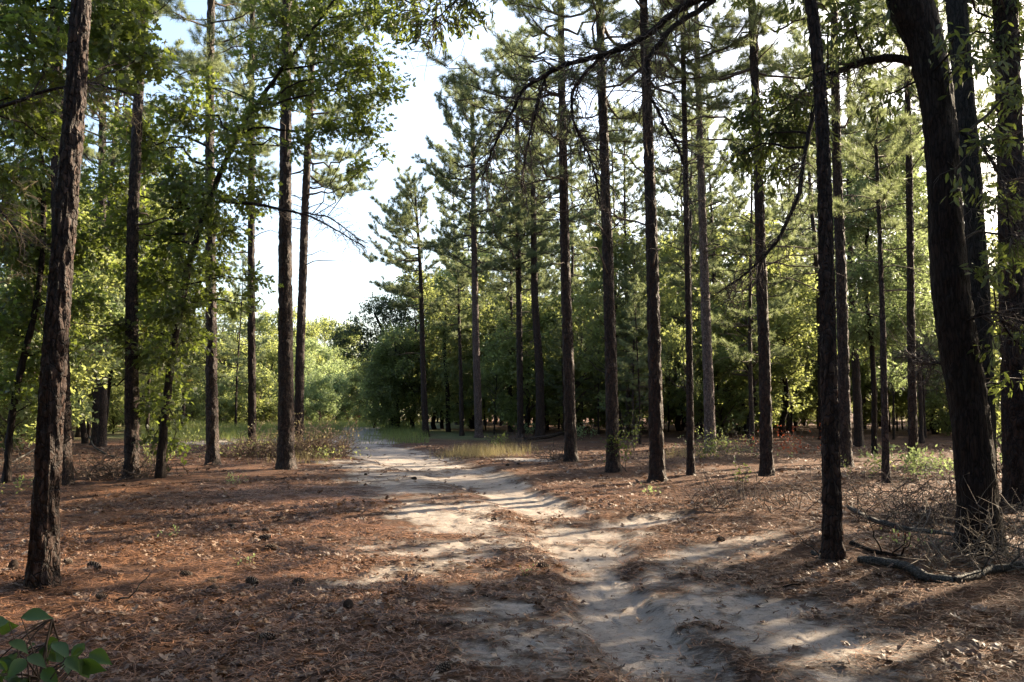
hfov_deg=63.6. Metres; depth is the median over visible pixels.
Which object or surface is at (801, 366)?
pine tree
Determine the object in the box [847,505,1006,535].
fallen branch
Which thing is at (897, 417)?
pine tree
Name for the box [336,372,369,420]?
bush
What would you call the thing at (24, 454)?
fallen branch
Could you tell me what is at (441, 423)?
broadleaf tree
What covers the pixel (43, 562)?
pine tree
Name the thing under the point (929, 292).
broadleaf tree
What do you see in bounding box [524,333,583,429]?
broadleaf tree
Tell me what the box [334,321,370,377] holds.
broadleaf tree
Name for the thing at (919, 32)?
oak tree
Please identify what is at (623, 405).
bush
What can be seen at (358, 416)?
shrub
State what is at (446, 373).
oak tree
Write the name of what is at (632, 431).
shrub
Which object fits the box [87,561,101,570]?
pine cone
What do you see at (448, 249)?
pine tree
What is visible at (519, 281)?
pine tree
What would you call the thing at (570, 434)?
pine tree
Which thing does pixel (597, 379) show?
pine tree
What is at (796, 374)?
broadleaf tree
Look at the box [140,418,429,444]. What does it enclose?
clearing grass
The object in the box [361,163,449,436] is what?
pine tree
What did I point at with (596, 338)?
broadleaf tree
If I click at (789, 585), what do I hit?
fallen branch
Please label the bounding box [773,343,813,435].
sapling tree
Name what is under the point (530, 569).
shrub
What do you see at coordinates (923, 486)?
brush pile
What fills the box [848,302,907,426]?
broadleaf tree
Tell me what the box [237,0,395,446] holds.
pine tree
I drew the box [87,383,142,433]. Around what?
broadleaf tree
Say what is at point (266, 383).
bush
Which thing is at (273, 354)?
broadleaf tree
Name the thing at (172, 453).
shrub
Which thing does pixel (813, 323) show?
broadleaf tree
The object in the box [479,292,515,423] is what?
broadleaf tree
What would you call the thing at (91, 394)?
broadleaf tree
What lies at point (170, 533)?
shrub
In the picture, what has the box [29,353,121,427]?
broadleaf tree
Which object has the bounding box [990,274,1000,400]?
pine tree
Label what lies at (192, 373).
oak tree
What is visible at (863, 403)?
pine tree
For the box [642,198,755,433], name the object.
broadleaf tree
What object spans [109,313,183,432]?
broadleaf tree
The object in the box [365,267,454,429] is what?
broadleaf tree
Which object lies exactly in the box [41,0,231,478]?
pine tree
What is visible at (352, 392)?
broadleaf tree
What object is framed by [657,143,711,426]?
pine tree
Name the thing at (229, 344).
pine tree
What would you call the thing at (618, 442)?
shrub
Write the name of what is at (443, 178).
pine tree
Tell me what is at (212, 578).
pine cone
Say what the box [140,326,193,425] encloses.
broadleaf tree
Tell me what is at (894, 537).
shrub
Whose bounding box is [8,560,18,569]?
pine cone
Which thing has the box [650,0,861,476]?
pine tree
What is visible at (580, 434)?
shrub
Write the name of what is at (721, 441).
shrub
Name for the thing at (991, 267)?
pine tree
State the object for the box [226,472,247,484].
shrub
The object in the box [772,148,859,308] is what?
pine tree
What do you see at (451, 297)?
broadleaf tree
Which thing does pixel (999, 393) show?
bush
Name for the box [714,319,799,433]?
broadleaf tree
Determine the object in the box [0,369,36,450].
broadleaf tree
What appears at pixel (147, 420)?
pine tree
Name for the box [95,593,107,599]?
pine cone
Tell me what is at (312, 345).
broadleaf tree
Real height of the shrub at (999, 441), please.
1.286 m
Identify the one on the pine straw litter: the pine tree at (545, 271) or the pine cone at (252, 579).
the pine cone at (252, 579)
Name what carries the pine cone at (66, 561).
on the ground at (782, 625)
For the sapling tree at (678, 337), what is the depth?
35.24 m
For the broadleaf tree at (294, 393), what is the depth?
83.39 m
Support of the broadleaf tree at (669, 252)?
on the ground at (782, 625)
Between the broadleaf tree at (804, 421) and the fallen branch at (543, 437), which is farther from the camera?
the broadleaf tree at (804, 421)
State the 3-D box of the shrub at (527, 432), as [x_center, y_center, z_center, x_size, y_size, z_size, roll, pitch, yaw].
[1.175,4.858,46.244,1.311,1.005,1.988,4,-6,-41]
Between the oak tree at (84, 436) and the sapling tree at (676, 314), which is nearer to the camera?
the oak tree at (84, 436)
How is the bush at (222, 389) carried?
on the ground at (782, 625)
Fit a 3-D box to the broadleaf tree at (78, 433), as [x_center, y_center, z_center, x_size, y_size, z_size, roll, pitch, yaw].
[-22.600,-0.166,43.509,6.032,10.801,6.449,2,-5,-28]
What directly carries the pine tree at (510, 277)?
on the ground at (782, 625)
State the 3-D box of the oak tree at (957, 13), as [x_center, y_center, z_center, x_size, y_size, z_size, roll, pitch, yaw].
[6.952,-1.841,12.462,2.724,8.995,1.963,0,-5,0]
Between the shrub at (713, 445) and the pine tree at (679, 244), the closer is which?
the shrub at (713, 445)
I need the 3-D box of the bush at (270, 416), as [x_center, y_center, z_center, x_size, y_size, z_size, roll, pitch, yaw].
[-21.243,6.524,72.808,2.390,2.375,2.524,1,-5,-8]
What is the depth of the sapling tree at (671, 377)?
53.56 m
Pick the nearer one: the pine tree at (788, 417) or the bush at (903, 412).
the pine tree at (788, 417)
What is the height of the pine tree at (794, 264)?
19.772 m
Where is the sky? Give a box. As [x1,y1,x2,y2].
[0,0,1023,387]
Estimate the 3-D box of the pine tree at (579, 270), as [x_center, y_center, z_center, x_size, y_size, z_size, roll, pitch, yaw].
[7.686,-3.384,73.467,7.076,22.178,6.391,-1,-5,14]
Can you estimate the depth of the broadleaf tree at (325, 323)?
124.13 m
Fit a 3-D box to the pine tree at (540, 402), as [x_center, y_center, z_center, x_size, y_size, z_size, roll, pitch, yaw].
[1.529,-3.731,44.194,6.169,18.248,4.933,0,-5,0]
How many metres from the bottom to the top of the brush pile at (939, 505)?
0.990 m
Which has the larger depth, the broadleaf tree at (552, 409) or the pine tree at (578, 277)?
the pine tree at (578, 277)
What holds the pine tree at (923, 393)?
on the ground at (782, 625)
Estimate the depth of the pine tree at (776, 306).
32.90 m
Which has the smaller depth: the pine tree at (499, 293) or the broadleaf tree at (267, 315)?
the pine tree at (499, 293)
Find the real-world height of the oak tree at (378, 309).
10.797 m
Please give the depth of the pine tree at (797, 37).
41.61 m
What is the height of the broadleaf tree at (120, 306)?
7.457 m
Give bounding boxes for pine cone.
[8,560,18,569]
[63,559,72,564]
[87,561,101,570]
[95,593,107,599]
[179,570,192,576]
[195,613,203,621]
[205,577,215,582]
[206,584,218,591]
[245,576,258,585]
[258,534,270,541]
[259,632,275,641]
[264,544,277,550]
[292,577,304,585]
[343,599,353,609]
[435,661,450,672]
[536,562,549,570]
[716,536,724,541]
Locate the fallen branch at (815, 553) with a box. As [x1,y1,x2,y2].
[796,532,862,565]
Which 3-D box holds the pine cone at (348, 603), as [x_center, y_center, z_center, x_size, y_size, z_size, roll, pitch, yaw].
[-1.292,2.087,6.527,0.084,0.091,0.145,-17,2,-10]
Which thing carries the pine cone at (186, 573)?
on the ground at (782, 625)
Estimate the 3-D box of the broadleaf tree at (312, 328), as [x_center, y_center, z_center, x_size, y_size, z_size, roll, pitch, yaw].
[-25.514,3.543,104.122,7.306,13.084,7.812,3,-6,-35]
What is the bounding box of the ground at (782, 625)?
[0,409,1023,681]
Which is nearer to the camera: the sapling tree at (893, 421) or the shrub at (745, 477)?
the shrub at (745, 477)
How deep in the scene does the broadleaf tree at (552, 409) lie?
50.25 m
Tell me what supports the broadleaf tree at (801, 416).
on the ground at (782, 625)
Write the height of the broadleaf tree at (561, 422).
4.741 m
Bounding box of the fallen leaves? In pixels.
[0,443,1023,681]
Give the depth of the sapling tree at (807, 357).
52.78 m
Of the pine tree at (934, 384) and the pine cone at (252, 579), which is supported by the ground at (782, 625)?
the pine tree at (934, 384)
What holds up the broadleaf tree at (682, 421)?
on the ground at (782, 625)
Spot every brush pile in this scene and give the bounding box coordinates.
[0,436,78,472]
[23,439,204,480]
[177,421,297,457]
[231,409,372,458]
[479,425,541,442]
[529,438,579,460]
[659,466,852,515]
[673,414,805,457]
[741,423,820,454]
[777,459,955,510]
[841,463,1022,529]
[877,473,1023,575]
[941,490,1023,535]
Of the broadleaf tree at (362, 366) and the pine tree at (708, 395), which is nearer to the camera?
the pine tree at (708, 395)
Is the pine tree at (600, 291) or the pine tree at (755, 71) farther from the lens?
the pine tree at (600, 291)
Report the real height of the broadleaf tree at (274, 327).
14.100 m
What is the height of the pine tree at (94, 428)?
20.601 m
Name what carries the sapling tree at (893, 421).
on the ground at (782, 625)
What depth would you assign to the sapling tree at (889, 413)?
51.98 m
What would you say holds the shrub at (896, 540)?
on the ground at (782, 625)
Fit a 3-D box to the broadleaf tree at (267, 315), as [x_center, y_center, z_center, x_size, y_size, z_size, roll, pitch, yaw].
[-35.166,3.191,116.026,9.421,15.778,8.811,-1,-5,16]
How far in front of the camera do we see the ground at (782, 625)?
8.27 m
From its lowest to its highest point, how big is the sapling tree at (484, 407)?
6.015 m
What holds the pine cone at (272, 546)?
on the ground at (782, 625)
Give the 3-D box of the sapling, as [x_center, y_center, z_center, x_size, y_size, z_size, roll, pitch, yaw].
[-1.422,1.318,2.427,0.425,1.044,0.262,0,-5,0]
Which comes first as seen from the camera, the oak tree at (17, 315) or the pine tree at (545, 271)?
the oak tree at (17, 315)
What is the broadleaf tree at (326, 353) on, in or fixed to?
on the ground at (782, 625)
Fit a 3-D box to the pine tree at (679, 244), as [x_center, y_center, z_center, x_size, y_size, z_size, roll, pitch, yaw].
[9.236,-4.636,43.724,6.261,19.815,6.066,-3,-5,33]
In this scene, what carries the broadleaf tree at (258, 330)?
on the ground at (782, 625)
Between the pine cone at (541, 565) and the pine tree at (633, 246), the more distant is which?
the pine tree at (633, 246)
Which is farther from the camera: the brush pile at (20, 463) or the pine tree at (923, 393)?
the pine tree at (923, 393)
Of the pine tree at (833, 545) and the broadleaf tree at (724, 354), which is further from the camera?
the broadleaf tree at (724, 354)
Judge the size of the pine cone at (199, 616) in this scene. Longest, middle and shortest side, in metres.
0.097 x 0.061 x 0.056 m
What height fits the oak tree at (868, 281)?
12.258 m
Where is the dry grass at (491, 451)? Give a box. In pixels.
[247,440,747,464]
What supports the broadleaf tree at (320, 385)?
on the ground at (782, 625)
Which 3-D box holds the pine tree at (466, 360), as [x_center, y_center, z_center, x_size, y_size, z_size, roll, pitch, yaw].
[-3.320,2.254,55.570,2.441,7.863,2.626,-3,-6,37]
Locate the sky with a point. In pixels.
(336, 288)
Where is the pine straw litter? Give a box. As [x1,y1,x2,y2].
[0,476,1023,681]
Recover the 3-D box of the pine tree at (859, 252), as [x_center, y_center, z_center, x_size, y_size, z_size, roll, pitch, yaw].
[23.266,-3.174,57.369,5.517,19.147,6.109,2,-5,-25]
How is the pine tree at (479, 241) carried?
on the ground at (782, 625)
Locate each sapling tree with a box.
[463,374,495,407]
[470,370,501,429]
[480,347,509,434]
[634,364,673,407]
[643,310,682,369]
[660,298,718,437]
[662,325,680,431]
[771,342,809,433]
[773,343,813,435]
[791,309,816,384]
[791,332,814,430]
[864,318,906,439]
[877,387,903,431]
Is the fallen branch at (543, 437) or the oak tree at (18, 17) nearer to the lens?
the oak tree at (18, 17)
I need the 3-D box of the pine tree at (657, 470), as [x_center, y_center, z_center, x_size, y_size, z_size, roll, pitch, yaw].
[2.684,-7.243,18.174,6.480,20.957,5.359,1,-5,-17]
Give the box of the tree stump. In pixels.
[87,418,90,438]
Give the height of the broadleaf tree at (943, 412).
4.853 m
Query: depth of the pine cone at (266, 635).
5.60 m
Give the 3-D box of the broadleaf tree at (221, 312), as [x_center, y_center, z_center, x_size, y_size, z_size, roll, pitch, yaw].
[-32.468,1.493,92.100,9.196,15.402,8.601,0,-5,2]
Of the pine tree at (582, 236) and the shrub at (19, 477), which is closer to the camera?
the shrub at (19, 477)
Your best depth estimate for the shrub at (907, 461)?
16.94 m
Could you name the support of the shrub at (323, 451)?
on the ground at (782, 625)
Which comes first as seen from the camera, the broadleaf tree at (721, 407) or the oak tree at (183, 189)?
the oak tree at (183, 189)
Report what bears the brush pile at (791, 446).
on the ground at (782, 625)
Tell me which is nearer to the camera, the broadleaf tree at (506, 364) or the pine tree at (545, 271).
the broadleaf tree at (506, 364)
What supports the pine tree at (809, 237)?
on the ground at (782, 625)
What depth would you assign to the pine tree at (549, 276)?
63.72 m
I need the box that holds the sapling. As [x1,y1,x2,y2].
[0,608,111,681]
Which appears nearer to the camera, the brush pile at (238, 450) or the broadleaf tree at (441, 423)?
the brush pile at (238, 450)
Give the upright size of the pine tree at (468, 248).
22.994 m
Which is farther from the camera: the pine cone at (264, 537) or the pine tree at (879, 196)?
the pine tree at (879, 196)
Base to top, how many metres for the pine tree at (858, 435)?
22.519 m
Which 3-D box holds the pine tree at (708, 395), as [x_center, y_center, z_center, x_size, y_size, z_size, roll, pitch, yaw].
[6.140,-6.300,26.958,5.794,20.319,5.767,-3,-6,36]
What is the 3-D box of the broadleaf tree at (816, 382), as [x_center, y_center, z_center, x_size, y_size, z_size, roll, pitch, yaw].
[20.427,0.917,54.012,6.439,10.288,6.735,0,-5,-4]
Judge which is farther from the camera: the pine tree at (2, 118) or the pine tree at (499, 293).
the pine tree at (499, 293)
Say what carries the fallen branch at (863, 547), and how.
on the ground at (782, 625)
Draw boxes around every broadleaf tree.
[0,173,139,447]
[0,194,93,445]
[0,242,156,425]
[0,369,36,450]
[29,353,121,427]
[70,344,124,436]
[86,309,124,428]
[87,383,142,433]
[92,363,178,427]
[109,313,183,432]
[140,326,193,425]
[149,386,188,422]
[175,334,226,410]
[190,287,261,411]
[205,296,276,394]
[235,334,277,412]
[240,309,277,365]
[257,306,319,380]
[272,380,307,412]
[275,336,344,399]
[293,319,326,418]
[304,368,342,421]
[306,314,339,416]
[308,344,358,419]
[320,372,358,421]
[326,331,340,360]
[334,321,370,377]
[336,352,389,427]
[355,330,415,428]
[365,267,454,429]
[398,269,484,429]
[407,288,471,428]
[426,248,515,428]
[433,273,481,424]
[450,387,497,427]
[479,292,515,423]
[480,287,562,431]
[480,289,543,425]
[516,279,638,432]
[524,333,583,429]
[547,388,585,427]
[550,222,684,437]
[576,349,647,429]
[617,244,683,428]
[618,262,668,417]
[623,231,719,430]
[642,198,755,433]
[662,297,685,429]
[665,342,779,436]
[682,205,818,438]
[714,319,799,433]
[715,236,835,437]
[719,259,817,420]
[744,256,817,429]
[792,258,835,404]
[793,382,816,425]
[795,284,877,415]
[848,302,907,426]
[849,208,998,434]
[851,291,891,426]
[880,348,945,428]
[889,274,930,428]
[907,354,998,435]
[986,227,998,386]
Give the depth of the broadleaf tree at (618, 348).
59.57 m
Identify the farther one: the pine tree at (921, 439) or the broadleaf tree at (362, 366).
the broadleaf tree at (362, 366)
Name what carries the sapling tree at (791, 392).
on the ground at (782, 625)
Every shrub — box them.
[0,475,33,494]
[140,437,176,469]
[157,524,179,536]
[168,422,228,454]
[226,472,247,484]
[234,554,255,565]
[310,443,370,462]
[343,406,359,426]
[484,431,509,450]
[514,419,534,435]
[520,562,538,576]
[576,422,596,439]
[595,429,640,471]
[619,410,641,451]
[642,485,661,494]
[694,437,729,458]
[695,427,752,455]
[731,457,751,487]
[841,454,895,477]
[855,436,945,480]
[879,529,941,550]
[889,525,905,546]
[906,448,1001,478]
[996,426,1001,477]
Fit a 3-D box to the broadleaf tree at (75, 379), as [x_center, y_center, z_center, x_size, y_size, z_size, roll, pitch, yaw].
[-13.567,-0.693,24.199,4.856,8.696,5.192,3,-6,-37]
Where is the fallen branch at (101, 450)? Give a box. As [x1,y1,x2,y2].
[89,436,121,458]
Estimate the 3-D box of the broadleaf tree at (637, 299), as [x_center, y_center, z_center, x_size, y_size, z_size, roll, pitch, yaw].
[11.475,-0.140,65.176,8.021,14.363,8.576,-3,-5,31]
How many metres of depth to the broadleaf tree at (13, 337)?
33.35 m
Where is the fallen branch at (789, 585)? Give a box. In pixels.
[772,584,817,589]
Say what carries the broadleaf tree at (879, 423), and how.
on the ground at (782, 625)
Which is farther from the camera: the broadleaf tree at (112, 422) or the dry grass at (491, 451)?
the broadleaf tree at (112, 422)
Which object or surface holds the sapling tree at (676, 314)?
on the ground at (782, 625)
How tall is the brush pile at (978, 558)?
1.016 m
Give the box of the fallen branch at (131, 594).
[108,573,150,602]
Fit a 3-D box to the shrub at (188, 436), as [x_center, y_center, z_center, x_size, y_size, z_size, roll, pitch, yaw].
[-10.695,3.244,27.386,2.348,1.111,1.184,2,-5,-26]
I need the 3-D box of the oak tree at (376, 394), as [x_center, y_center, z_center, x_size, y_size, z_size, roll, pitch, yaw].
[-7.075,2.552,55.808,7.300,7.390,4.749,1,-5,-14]
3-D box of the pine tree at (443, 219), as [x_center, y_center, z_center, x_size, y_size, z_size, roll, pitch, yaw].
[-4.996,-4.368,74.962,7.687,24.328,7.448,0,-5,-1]
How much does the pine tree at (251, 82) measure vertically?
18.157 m
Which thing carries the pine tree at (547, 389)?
on the ground at (782, 625)
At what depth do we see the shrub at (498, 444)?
29.32 m
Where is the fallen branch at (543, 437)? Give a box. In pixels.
[524,426,588,440]
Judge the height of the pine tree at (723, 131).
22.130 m
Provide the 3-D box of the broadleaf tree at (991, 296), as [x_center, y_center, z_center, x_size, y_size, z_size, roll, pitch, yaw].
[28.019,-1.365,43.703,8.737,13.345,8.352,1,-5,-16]
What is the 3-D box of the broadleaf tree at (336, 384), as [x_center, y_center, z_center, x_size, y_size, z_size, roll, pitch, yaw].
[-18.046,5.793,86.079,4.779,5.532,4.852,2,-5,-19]
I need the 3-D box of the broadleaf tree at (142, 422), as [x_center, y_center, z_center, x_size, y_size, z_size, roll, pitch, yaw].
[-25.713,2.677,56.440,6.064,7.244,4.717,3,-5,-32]
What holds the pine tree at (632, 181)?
on the ground at (782, 625)
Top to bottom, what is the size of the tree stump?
1.214 m
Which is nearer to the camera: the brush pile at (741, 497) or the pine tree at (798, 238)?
the brush pile at (741, 497)
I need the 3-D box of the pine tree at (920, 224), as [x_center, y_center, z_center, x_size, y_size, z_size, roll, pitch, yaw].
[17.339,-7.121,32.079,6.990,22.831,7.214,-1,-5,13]
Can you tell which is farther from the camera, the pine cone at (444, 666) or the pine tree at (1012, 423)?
the pine tree at (1012, 423)
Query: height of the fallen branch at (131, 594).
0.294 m
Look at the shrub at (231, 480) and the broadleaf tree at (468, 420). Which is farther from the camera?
the broadleaf tree at (468, 420)
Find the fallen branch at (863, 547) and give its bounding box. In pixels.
[849,522,915,557]
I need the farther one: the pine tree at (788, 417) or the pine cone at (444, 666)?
the pine tree at (788, 417)
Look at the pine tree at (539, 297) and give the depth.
60.68 m
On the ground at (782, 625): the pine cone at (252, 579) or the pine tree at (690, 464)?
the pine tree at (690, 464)
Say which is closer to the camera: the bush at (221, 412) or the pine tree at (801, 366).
the pine tree at (801, 366)
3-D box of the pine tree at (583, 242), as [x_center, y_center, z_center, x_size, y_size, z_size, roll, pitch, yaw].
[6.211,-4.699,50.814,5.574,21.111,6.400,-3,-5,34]
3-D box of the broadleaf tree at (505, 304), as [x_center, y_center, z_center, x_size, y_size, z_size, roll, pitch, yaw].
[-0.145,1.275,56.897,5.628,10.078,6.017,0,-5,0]
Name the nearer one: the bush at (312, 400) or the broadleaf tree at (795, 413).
the broadleaf tree at (795, 413)
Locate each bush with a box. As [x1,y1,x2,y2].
[170,385,205,420]
[198,396,240,423]
[217,367,277,422]
[223,362,277,423]
[261,402,277,423]
[304,374,328,419]
[321,412,333,419]
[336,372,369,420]
[578,369,663,430]
[725,392,759,432]
[889,398,918,425]
[996,382,1000,435]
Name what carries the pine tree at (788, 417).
on the ground at (782, 625)
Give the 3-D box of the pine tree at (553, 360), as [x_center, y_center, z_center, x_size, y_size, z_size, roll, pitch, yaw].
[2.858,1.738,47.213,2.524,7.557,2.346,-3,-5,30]
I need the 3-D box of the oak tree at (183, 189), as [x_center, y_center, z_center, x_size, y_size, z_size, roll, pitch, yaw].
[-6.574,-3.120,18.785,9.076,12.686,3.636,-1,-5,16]
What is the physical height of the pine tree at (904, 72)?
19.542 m
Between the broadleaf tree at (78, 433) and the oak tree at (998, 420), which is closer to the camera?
the oak tree at (998, 420)
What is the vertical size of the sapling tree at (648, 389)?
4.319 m
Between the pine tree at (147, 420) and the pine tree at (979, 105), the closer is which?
the pine tree at (979, 105)
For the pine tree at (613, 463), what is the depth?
20.06 m
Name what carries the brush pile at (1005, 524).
on the ground at (782, 625)
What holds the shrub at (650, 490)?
on the ground at (782, 625)
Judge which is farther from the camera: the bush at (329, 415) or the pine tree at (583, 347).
the bush at (329, 415)
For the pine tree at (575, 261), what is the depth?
77.67 m
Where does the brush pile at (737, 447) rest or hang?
on the ground at (782, 625)
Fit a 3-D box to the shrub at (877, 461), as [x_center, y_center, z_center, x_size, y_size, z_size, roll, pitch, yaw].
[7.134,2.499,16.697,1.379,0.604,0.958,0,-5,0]
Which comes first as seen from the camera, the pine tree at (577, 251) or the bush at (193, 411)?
the pine tree at (577, 251)
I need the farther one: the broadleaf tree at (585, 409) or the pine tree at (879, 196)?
the broadleaf tree at (585, 409)
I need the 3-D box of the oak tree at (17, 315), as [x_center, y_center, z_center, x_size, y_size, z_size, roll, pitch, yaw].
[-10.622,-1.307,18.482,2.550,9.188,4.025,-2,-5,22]
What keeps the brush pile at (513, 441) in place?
on the ground at (782, 625)
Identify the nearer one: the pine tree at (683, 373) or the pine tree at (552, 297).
the pine tree at (683, 373)
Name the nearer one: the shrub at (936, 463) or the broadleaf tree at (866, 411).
the shrub at (936, 463)
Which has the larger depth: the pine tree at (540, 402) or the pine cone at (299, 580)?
the pine tree at (540, 402)
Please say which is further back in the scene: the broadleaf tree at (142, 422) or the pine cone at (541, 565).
the broadleaf tree at (142, 422)
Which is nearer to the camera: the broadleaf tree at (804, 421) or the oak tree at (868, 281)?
the oak tree at (868, 281)
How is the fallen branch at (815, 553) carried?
on the ground at (782, 625)
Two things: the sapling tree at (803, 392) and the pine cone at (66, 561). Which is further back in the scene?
the sapling tree at (803, 392)
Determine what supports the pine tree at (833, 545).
on the ground at (782, 625)
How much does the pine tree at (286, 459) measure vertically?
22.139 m
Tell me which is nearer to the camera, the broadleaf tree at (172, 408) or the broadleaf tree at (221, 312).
the broadleaf tree at (172, 408)
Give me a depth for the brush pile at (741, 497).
12.29 m
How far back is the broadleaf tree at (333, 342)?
130.00 m
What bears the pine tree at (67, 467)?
on the ground at (782, 625)
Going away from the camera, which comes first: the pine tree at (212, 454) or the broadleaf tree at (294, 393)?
the pine tree at (212, 454)
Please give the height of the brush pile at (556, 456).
0.794 m
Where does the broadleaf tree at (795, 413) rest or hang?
on the ground at (782, 625)
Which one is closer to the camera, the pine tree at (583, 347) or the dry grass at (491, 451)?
the dry grass at (491, 451)
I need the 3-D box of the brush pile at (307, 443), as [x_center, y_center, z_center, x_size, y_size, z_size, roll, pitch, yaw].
[-6.759,3.157,26.731,4.517,1.888,3.881,0,-5,0]
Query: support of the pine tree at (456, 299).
on the ground at (782, 625)
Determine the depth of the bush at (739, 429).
50.52 m
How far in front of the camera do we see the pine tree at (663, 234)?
83.75 m
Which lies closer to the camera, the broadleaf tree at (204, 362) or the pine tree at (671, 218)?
the pine tree at (671, 218)
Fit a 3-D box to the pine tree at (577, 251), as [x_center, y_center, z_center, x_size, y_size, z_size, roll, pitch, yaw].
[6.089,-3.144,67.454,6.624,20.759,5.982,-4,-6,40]
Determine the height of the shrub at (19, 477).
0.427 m
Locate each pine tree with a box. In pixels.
[0,4,50,212]
[3,0,74,484]
[22,0,91,589]
[34,1,194,446]
[41,0,165,444]
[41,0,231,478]
[116,205,204,436]
[154,0,281,464]
[170,157,233,427]
[186,0,325,452]
[217,249,271,425]
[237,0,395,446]
[253,0,337,469]
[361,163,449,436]
[406,63,543,437]
[416,164,491,424]
[418,0,655,461]
[431,257,488,435]
[434,217,466,274]
[446,203,484,291]
[451,30,587,437]
[451,202,509,424]
[451,319,472,401]
[468,187,515,425]
[477,156,543,431]
[480,171,576,424]
[485,104,598,435]
[497,0,689,472]
[507,175,559,306]
[509,216,553,424]
[516,255,556,428]
[530,100,621,344]
[532,324,560,431]
[537,0,750,481]
[537,236,560,299]
[542,208,592,306]
[544,311,580,435]
[550,243,585,346]
[556,291,596,429]
[559,181,622,426]
[569,97,659,393]
[574,306,584,426]
[577,102,683,435]
[577,192,623,422]
[577,294,605,433]
[581,255,623,420]
[604,235,672,437]
[611,0,788,475]
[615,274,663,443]
[621,0,782,453]
[629,75,744,437]
[644,208,672,422]
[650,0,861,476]
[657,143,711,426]
[659,146,749,327]
[661,62,750,434]
[671,326,702,409]
[697,94,812,445]
[730,0,921,467]
[742,108,835,432]
[744,25,868,439]
[752,283,788,397]
[762,0,926,446]
[765,188,812,426]
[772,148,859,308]
[776,0,846,561]
[782,146,862,374]
[785,169,811,424]
[792,277,818,428]
[813,166,876,430]
[829,0,991,458]
[832,67,930,483]
[844,178,885,428]
[856,112,939,442]
[866,0,1023,337]
[875,211,943,395]
[889,245,944,437]
[890,390,904,430]
[940,0,1023,510]
[945,0,1023,193]
[989,241,999,388]
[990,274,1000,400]
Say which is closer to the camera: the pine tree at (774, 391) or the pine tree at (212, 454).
the pine tree at (212, 454)
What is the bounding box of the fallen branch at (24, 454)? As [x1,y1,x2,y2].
[12,448,34,461]
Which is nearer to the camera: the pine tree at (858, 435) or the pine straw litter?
the pine straw litter
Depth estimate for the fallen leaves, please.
7.36 m
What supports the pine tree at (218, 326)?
on the ground at (782, 625)
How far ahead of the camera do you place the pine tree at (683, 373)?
45.40 m
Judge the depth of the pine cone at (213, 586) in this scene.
7.14 m
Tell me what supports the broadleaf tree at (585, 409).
on the ground at (782, 625)
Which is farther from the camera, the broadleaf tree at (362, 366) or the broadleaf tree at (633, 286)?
the broadleaf tree at (362, 366)
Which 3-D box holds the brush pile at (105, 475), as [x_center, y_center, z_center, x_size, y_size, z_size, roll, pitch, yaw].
[-9.107,2.658,18.656,3.470,1.287,3.116,0,-5,0]
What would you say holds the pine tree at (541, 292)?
on the ground at (782, 625)
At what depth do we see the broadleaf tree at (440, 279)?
58.68 m
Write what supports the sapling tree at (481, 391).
on the ground at (782, 625)
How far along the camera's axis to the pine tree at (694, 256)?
51.48 m
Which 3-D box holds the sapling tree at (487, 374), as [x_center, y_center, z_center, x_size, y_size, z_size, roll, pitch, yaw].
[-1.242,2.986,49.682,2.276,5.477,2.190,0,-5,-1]
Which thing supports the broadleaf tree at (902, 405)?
on the ground at (782, 625)
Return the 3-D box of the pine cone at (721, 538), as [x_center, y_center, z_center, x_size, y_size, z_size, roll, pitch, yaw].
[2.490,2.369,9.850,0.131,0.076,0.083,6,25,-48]
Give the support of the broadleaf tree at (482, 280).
on the ground at (782, 625)
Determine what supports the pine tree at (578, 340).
on the ground at (782, 625)
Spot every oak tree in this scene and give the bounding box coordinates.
[0,0,187,290]
[0,79,124,482]
[18,170,139,443]
[79,0,423,477]
[91,173,219,427]
[324,292,425,427]
[352,327,458,430]
[375,0,1023,557]
[413,285,532,431]
[813,103,935,453]
[885,0,1023,514]
[986,228,1000,433]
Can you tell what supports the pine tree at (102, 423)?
on the ground at (782, 625)
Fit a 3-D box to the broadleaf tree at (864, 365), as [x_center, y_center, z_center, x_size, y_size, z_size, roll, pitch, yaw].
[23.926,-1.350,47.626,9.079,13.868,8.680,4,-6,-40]
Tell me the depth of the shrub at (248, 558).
8.35 m
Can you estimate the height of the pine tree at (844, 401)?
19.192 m

